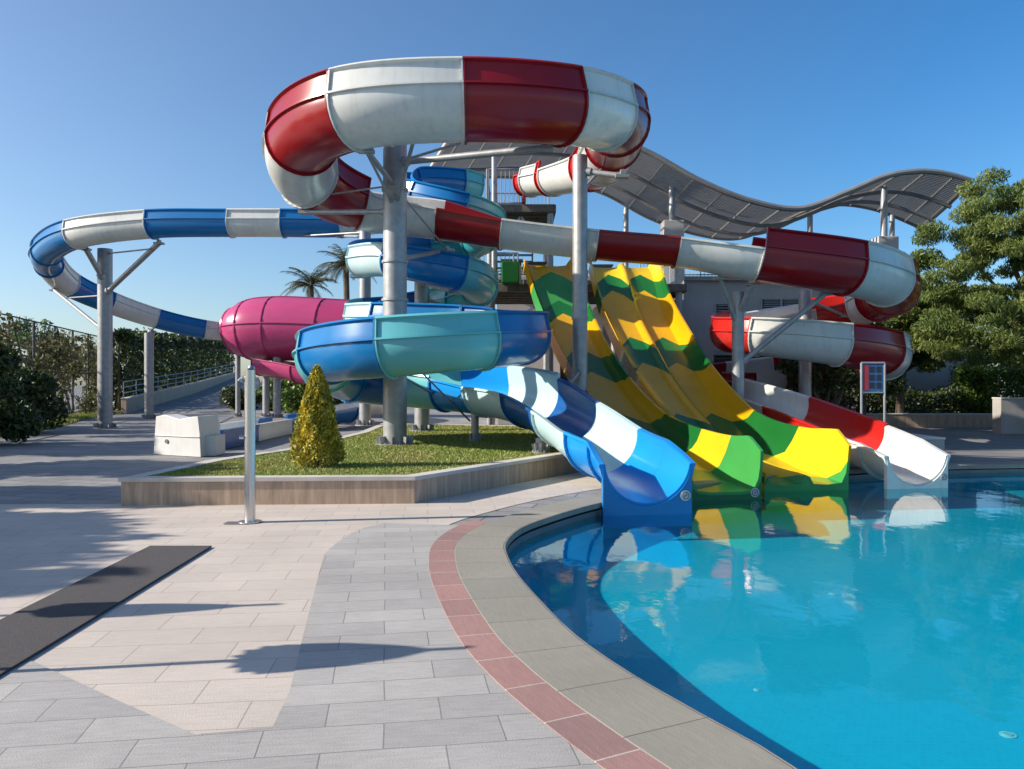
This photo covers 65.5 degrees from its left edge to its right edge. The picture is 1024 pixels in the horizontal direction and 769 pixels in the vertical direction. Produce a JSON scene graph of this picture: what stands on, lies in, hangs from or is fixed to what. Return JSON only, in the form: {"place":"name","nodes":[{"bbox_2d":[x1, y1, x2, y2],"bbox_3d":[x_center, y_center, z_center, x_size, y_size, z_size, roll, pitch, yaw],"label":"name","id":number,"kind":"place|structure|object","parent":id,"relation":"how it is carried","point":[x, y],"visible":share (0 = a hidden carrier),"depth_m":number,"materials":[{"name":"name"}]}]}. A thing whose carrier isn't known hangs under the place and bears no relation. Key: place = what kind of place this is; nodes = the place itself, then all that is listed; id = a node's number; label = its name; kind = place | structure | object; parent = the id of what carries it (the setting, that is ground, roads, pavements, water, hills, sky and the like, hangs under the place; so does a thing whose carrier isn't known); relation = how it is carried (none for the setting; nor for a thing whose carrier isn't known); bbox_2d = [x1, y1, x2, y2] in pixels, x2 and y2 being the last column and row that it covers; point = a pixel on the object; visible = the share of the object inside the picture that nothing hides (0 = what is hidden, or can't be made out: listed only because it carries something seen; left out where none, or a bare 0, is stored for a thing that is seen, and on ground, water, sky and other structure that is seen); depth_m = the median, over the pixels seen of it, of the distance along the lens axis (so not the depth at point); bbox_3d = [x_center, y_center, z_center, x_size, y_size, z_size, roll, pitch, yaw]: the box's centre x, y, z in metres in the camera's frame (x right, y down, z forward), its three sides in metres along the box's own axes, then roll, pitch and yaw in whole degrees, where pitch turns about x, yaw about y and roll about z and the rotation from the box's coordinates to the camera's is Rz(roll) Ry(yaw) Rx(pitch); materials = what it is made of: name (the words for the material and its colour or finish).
{"place":"outdoors","nodes":[
{"label":"outdoors","id":0,"kind":"place"},
{"bbox_2d":[0,410,120,436],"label":"verge grass","id":1,"kind":"structure","parent":0,"point":[74,417],"depth_m":39.32,"materials":[{"name":"green plant"}]},
{"bbox_2d":[0,472,600,733],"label":"terrace paving","id":2,"kind":"structure","parent":0,"point":[209,640],"depth_m":6.69,"materials":[{"name":"beige tile"}]},
{"bbox_2d":[0,546,211,675],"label":"walkway mat","id":3,"kind":"object","parent":2,"relation":"on","point":[30,631],"visible":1,"depth_m":6.15,"materials":[{"name":"rubber"}]},
{"bbox_2d":[224,366,261,523],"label":"shower column","id":4,"kind":"structure","parent":2,"relation":"on","point":[249,435],"depth_m":9.79,"materials":[{"name":"silver metal"}]},
{"bbox_2d":[0,523,602,768],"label":"grey paving","id":5,"kind":"structure","parent":0,"point":[390,672],"depth_m":4.17,"materials":[{"name":"grey tile"}]},
{"bbox_2d":[429,520,668,768],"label":"red tile band","id":6,"kind":"object","parent":5,"relation":"on","point":[526,687],"visible":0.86,"depth_m":4.61,"materials":[{"name":"red tile"}]},
{"bbox_2d":[152,424,558,475],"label":"lawn","id":7,"kind":"structure","parent":0,"point":[401,454],"depth_m":15.26,"materials":[{"name":"plant"}]},
{"bbox_2d":[288,364,346,466],"bbox_3d":[-3.157,0.511,12.957,0.931,1.693,0.990,0,0,0],"label":"golden conifer","id":8,"kind":"object","parent":7,"relation":"on","point":[316,423],"visible":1,"depth_m":12.76,"materials":[{"name":"yellow plant"}]},
{"bbox_2d":[298,143,552,445],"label":"support column","id":9,"kind":"structure","parent":7,"relation":"on","point":[398,161],"depth_m":17.56,"materials":[{"name":"metal"}]},
{"bbox_2d":[262,56,950,498],"bbox_3d":[3.376,-2.574,21.161,18.108,9.229,13.915,0,0,0],"label":"water slide","id":10,"kind":"object","parent":9,"relation":"on","point":[320,124],"visible":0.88,"depth_m":18.32,"materials":[{"name":"white paint"}]},
{"bbox_2d":[409,282,459,431],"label":"support column","id":11,"kind":"structure","parent":7,"relation":"on","point":[421,415],"depth_m":22.80,"materials":[{"name":"metal"}]},
{"bbox_2d":[292,166,695,527],"bbox_3d":[-2.044,-2.532,18.931,6.092,9.144,16.554,0,0,-12],"label":"water slide","id":12,"kind":"object","parent":11,"relation":"on","point":[467,349],"visible":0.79,"depth_m":15.74,"materials":[{"name":"white paint"}]},
{"bbox_2d":[468,413,481,440],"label":"support column","id":13,"kind":"structure","parent":7,"relation":"on","point":[474,434],"depth_m":18.72,"materials":[{"name":"metal"}]},
{"bbox_2d":[531,438,549,453],"bbox_3d":[0.568,1.195,15.600,0.384,0.292,0.384,0,0,0],"label":"rock","id":14,"kind":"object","parent":7,"relation":"on","point":[539,445],"depth_m":15.50,"materials":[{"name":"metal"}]},
{"bbox_2d":[0,386,1018,524],"bbox_3d":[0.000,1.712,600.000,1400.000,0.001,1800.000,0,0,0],"label":"ground","id":15,"kind":"structure","parent":0,"point":[81,462],"depth_m":18.42,"materials":[{"name":"grey concrete"}]},
{"bbox_2d":[0,337,45,443],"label":"shrub","id":16,"kind":"object","parent":15,"relation":"on","point":[18,422],"visible":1,"depth_m":22.57,"materials":[{"name":"green plant"}]},
{"bbox_2d":[0,361,69,429],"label":"shrub","id":17,"kind":"object","parent":15,"relation":"on","point":[40,386],"visible":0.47,"depth_m":27.65,"materials":[{"name":"green plant"}]},
{"bbox_2d":[2,316,70,373],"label":"broadleaf tree","id":18,"kind":"object","parent":15,"relation":"on","point":[27,332],"visible":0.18,"depth_m":51.32,"materials":[{"name":"green plant"}]},
{"bbox_2d":[0,313,122,412],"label":"wire fence","id":19,"kind":"object","parent":15,"relation":"on","point":[54,328],"visible":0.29,"depth_m":40.98,"materials":[{"name":"metal"}]},
{"bbox_2d":[0,311,23,365],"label":"climbing plant","id":20,"kind":"object","parent":19,"relation":"attached to","point":[7,335],"visible":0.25,"depth_m":33.37,"materials":[{"name":"green plant"}]},
{"bbox_2d":[11,329,92,415],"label":"climbing plant","id":21,"kind":"object","parent":19,"relation":"attached to","point":[66,351],"visible":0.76,"depth_m":40.81,"materials":[{"name":"green plant"}]},
{"bbox_2d":[74,333,117,412],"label":"climbing plant","id":22,"kind":"object","parent":19,"relation":"attached to","point":[92,390],"visible":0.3,"depth_m":46.37,"materials":[{"name":"green plant"}]},
{"bbox_2d":[50,351,93,405],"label":"broadleaf tree","id":23,"kind":"object","parent":15,"relation":"on","point":[76,371],"visible":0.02,"depth_m":60.04,"materials":[{"name":"green plant"}]},
{"bbox_2d":[49,239,164,428],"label":"support column","id":24,"kind":"structure","parent":15,"relation":"on","point":[106,284],"depth_m":30.77,"materials":[{"name":"metal"}]},
{"bbox_2d":[28,208,382,456],"bbox_3d":[-9.257,-2.564,32.880,16.835,8.693,24.060,0,0,-41],"label":"water slide","id":25,"kind":"object","parent":24,"relation":"on","point":[259,332],"visible":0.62,"depth_m":29.13,"materials":[{"name":"white paint"}]},
{"bbox_2d":[141,328,155,418],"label":"support column","id":26,"kind":"structure","parent":15,"relation":"on","point":[149,374],"depth_m":39.84,"materials":[{"name":"metal"}]},
{"bbox_2d":[113,327,234,411],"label":"hedge screen","id":27,"kind":"object","parent":15,"relation":"on","point":[174,353],"visible":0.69,"depth_m":57.85,"materials":[{"name":"green plant"}]},
{"bbox_2d":[120,372,234,413],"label":"ramp wall","id":28,"kind":"structure","parent":15,"relation":"on","point":[132,403],"depth_m":57.58,"materials":[{"name":"grey pale concrete"}]},
{"bbox_2d":[123,363,234,398],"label":"ramp railing","id":29,"kind":"object","parent":28,"relation":"on","point":[175,378],"visible":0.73,"depth_m":60.09,"materials":[{"name":"metal"}]},
{"bbox_2d":[128,377,272,413],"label":"ramp","id":30,"kind":"structure","parent":15,"relation":"on","point":[205,401],"depth_m":53.24,"materials":[{"name":"grey concrete"}]},
{"bbox_2d":[234,355,241,416],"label":"support column","id":31,"kind":"structure","parent":15,"relation":"on","point":[237,413],"depth_m":42.09,"materials":[{"name":"metal"}]},
{"bbox_2d":[221,385,261,409],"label":"shrub","id":32,"kind":"object","parent":15,"relation":"on","point":[228,398],"visible":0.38,"depth_m":49.02,"materials":[{"name":"green plant"}]},
{"bbox_2d":[219,395,282,409],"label":"planter box","id":33,"kind":"object","parent":15,"relation":"on","point":[220,401],"visible":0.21,"depth_m":53.00,"materials":[{"name":"concrete"}]},
{"bbox_2d":[260,376,271,416],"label":"support column","id":34,"kind":"structure","parent":15,"relation":"on","point":[265,396],"depth_m":41.84,"materials":[{"name":"metal"}]},
{"bbox_2d":[261,379,289,412],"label":"shrub","id":35,"kind":"object","parent":15,"relation":"on","point":[271,404],"visible":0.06,"depth_m":48.01,"materials":[{"name":"green plant"}]},
{"bbox_2d":[271,357,282,417],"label":"support column","id":36,"kind":"structure","parent":15,"relation":"on","point":[276,398],"depth_m":41.02,"materials":[{"name":"metal"}]},
{"bbox_2d":[257,377,305,413],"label":"shrub","id":37,"kind":"object","parent":15,"relation":"on","point":[292,393],"visible":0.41,"depth_m":43.40,"materials":[{"name":"green plant"}]},
{"bbox_2d":[280,263,337,297],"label":"palm tree","id":38,"kind":"object","parent":15,"relation":"on","point":[311,281],"visible":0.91,"depth_m":59.77,"materials":[{"name":"green plant"}]},
{"bbox_2d":[302,231,374,425],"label":"support column","id":39,"kind":"structure","parent":15,"relation":"on","point":[364,409],"depth_m":25.85,"materials":[{"name":"metal"}]},
{"bbox_2d":[334,398,343,404],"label":"shrub","id":40,"kind":"object","parent":15,"relation":"on","point":[337,401],"visible":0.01,"depth_m":45.44,"materials":[{"name":"green plant"}]},
{"bbox_2d":[313,244,376,299],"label":"palm tree","id":41,"kind":"object","parent":15,"relation":"on","point":[341,262],"visible":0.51,"depth_m":54.81,"materials":[{"name":"green plant"}]},
{"bbox_2d":[118,423,577,505],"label":"planter wall","id":42,"kind":"structure","parent":15,"relation":"on","point":[145,489],"depth_m":11.36,"materials":[{"name":"brown stone"}]},
{"bbox_2d":[479,156,686,424],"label":"slide tower","id":43,"kind":"structure","parent":15,"relation":"on","point":[512,289],"depth_m":27.03,"materials":[{"name":"metal"}]},
{"bbox_2d":[569,154,629,391],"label":"support column","id":44,"kind":"structure","parent":15,"relation":"on","point":[582,171],"depth_m":19.04,"materials":[{"name":"metal"}]},
{"bbox_2d":[498,220,975,423],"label":"pool building","id":45,"kind":"structure","parent":15,"relation":"on","point":[703,300],"depth_m":34.00,"materials":[{"name":"grey paint"}]},
{"bbox_2d":[430,142,972,267],"bbox_3d":[8.498,-7.801,36.000,26.392,6.579,12.220,0,0,0],"label":"wave canopy","id":46,"kind":"object","parent":45,"relation":"on","point":[655,187],"visible":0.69,"depth_m":33.90,"materials":[{"name":"metal"}]},
{"bbox_2d":[715,303,745,313],"bbox_3d":[9.329,-2.969,33.950,1.331,1.040,0.100,0,0,0],"label":"window frame","id":47,"kind":"structure","parent":45,"relation":"in","point":[719,307],"depth_m":33.99,"materials":[{"name":"paint"}]},
{"bbox_2d":[761,298,780,308],"bbox_3d":[11.059,-3.289,33.950,0.862,0.826,0.100,0,0,0],"label":"window frame","id":48,"kind":"structure","parent":45,"relation":"in","point":[766,303],"depth_m":33.98,"materials":[{"name":"paint"}]},
{"bbox_2d":[781,298,797,306],"bbox_3d":[11.913,-3.289,33.950,0.862,0.826,0.100,0,0,0],"label":"window frame","id":49,"kind":"structure","parent":45,"relation":"in","point":[784,301],"depth_m":33.98,"materials":[{"name":"paint"}]},
{"bbox_2d":[713,275,832,397],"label":"support column","id":50,"kind":"structure","parent":15,"relation":"on","point":[738,306],"depth_m":20.45,"materials":[{"name":"metal"}]},
{"bbox_2d":[774,359,859,404],"bbox_3d":[9.874,0.287,24.944,3.000,2.875,1.742,0,0,0],"label":"flowering shrub","id":51,"kind":"object","parent":15,"relation":"on","point":[843,378],"visible":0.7,"depth_m":24.71,"materials":[{"name":"green plant"}]},
{"bbox_2d":[919,283,987,358],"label":"broadleaf tree","id":52,"kind":"object","parent":15,"relation":"on","point":[960,321],"depth_m":50.62,"materials":[{"name":"green plant"}]},
{"bbox_2d":[990,325,1023,393],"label":"broadleaf tree","id":53,"kind":"object","parent":15,"relation":"on","point":[998,363],"visible":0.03,"depth_m":50.39,"materials":[{"name":"green plant"}]},
{"bbox_3d":[5.064,1.409,17.300,0.357,0.580,0.357,0,0,0],"label":"support column","id":54,"kind":"object","parent":15,"relation":"on","visible":0},
{"bbox_2d":[588,263,850,500],"bbox_3d":[4.212,-1.205,20.427,2.328,6.491,13.074,0,0,-6],"label":"racer slide","id":55,"kind":"object","parent":54,"relation":"on","point":[669,367],"visible":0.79,"depth_m":19.83,"materials":[{"name":"yellow plastic"}]},
{"bbox_2d":[0,0,1023,468],"label":"sky","id":56,"kind":"structure","parent":0,"point":[106,105],"materials":[{"name":"blue"}]},
{"bbox_2d":[519,490,1023,768],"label":"pool floor","id":57,"kind":"structure","parent":0,"point":[903,648],"depth_m":7.59,"materials":[{"name":"tile"}]},
{"bbox_2d":[522,258,763,510],"bbox_3d":[2.316,-1.177,19.927,1.696,6.434,14.274,0,0,-9],"label":"racer slide","id":58,"kind":"object","parent":57,"relation":"on","point":[734,463],"visible":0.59,"depth_m":18.09,"materials":[{"name":"green plastic"}]},
{"bbox_2d":[510,480,1023,574],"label":"pool wall","id":59,"kind":"structure","parent":57,"relation":"on","point":[529,556],"depth_m":11.08,"materials":[{"name":"tile"}]},
{"bbox_2d":[454,461,1023,768],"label":"pool coping","id":60,"kind":"object","parent":59,"relation":"on","point":[534,633],"visible":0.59,"depth_m":4.82,"materials":[{"name":"stone"}]},
{"bbox_2d":[506,468,1023,558],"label":"overflow gutter","id":61,"kind":"object","parent":59,"relation":"on","point":[519,542],"visible":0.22,"depth_m":10.72,"materials":[{"name":"tile"}]},
{"bbox_2d":[999,731,1016,737],"bbox_3d":[3.184,2.245,5.110,0.100,0.007,0.100,0,0,0],"label":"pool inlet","id":62,"kind":"object","parent":57,"relation":"in","point":[1007,734],"visible":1,"depth_m":5.10,"materials":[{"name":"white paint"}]},
{"bbox_2d":[910,433,945,451],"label":"slide plinth","id":63,"kind":"structure","parent":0,"point":[937,442],"depth_m":17.30,"materials":[{"name":"concrete"}]},
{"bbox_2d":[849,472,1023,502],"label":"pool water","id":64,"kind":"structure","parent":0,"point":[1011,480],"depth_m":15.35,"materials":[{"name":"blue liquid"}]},
{"bbox_2d":[897,428,1023,462],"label":"terrace","id":65,"kind":"structure","parent":0,"point":[974,445],"depth_m":22.61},
{"bbox_2d":[798,289,850,395],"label":"support column","id":66,"kind":"structure","parent":65,"relation":"on","point":[805,367],"depth_m":24.25,"materials":[{"name":"metal"}]},
{"bbox_2d":[860,362,885,421],"bbox_3d":[9.070,0.565,20.000,0.640,2.270,0.057,0,0,0],"label":"information board","id":67,"kind":"object","parent":65,"relation":"on","point":[872,377],"visible":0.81,"depth_m":19.98,"materials":[{"name":"metal"}]},
{"bbox_2d":[855,323,907,414],"bbox_3d":[13.686,-0.586,30.427,3.476,4.689,2.832,0,0,0],"label":"broadleaf tree","id":68,"kind":"object","parent":65,"relation":"on","point":[893,385],"visible":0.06,"depth_m":29.40,"materials":[{"name":"green plant"}]},
{"bbox_2d":[813,383,965,412],"bbox_3d":[15.517,0.739,32.899,6.183,1.710,1.753,0,0,0],"label":"clipped hedge","id":69,"kind":"object","parent":65,"relation":"on","point":[951,398],"visible":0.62,"depth_m":32.44,"materials":[{"name":"green plant"}]},
{"bbox_2d":[874,247,979,412],"bbox_3d":[15.294,-1.714,30.388,4.146,6.944,3.770,0,0,0],"label":"broadleaf tree","id":70,"kind":"object","parent":65,"relation":"on","point":[923,361],"visible":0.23,"depth_m":29.70,"materials":[{"name":"green plant"}]},
{"bbox_2d":[866,413,991,427],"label":"garden wall","id":71,"kind":"structure","parent":65,"relation":"on","point":[939,420],"depth_m":31.50,"materials":[{"name":"grey concrete"}]},
{"bbox_2d":[910,165,1023,369],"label":"broadleaf tree","id":72,"kind":"object","parent":65,"relation":"on","point":[988,236],"visible":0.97,"depth_m":26.04,"materials":[{"name":"green plant"}]},
{"bbox_2d":[943,363,998,412],"bbox_3d":[19.084,0.278,32.967,1.815,2.507,1.850,0,0,0],"label":"shrub","id":73,"kind":"object","parent":65,"relation":"on","point":[968,380],"visible":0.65,"depth_m":32.45,"materials":[{"name":"green plant"}]},
{"bbox_2d":[961,364,1023,412],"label":"clipped hedge","id":74,"kind":"object","parent":65,"relation":"on","point":[1010,375],"visible":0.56,"depth_m":32.05,"materials":[{"name":"green plant"}]},
{"bbox_2d":[992,397,1023,433],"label":"garden wall","id":75,"kind":"structure","parent":65,"relation":"on","point":[1007,415],"depth_m":27.50,"materials":[{"name":"concrete"}]}
]}

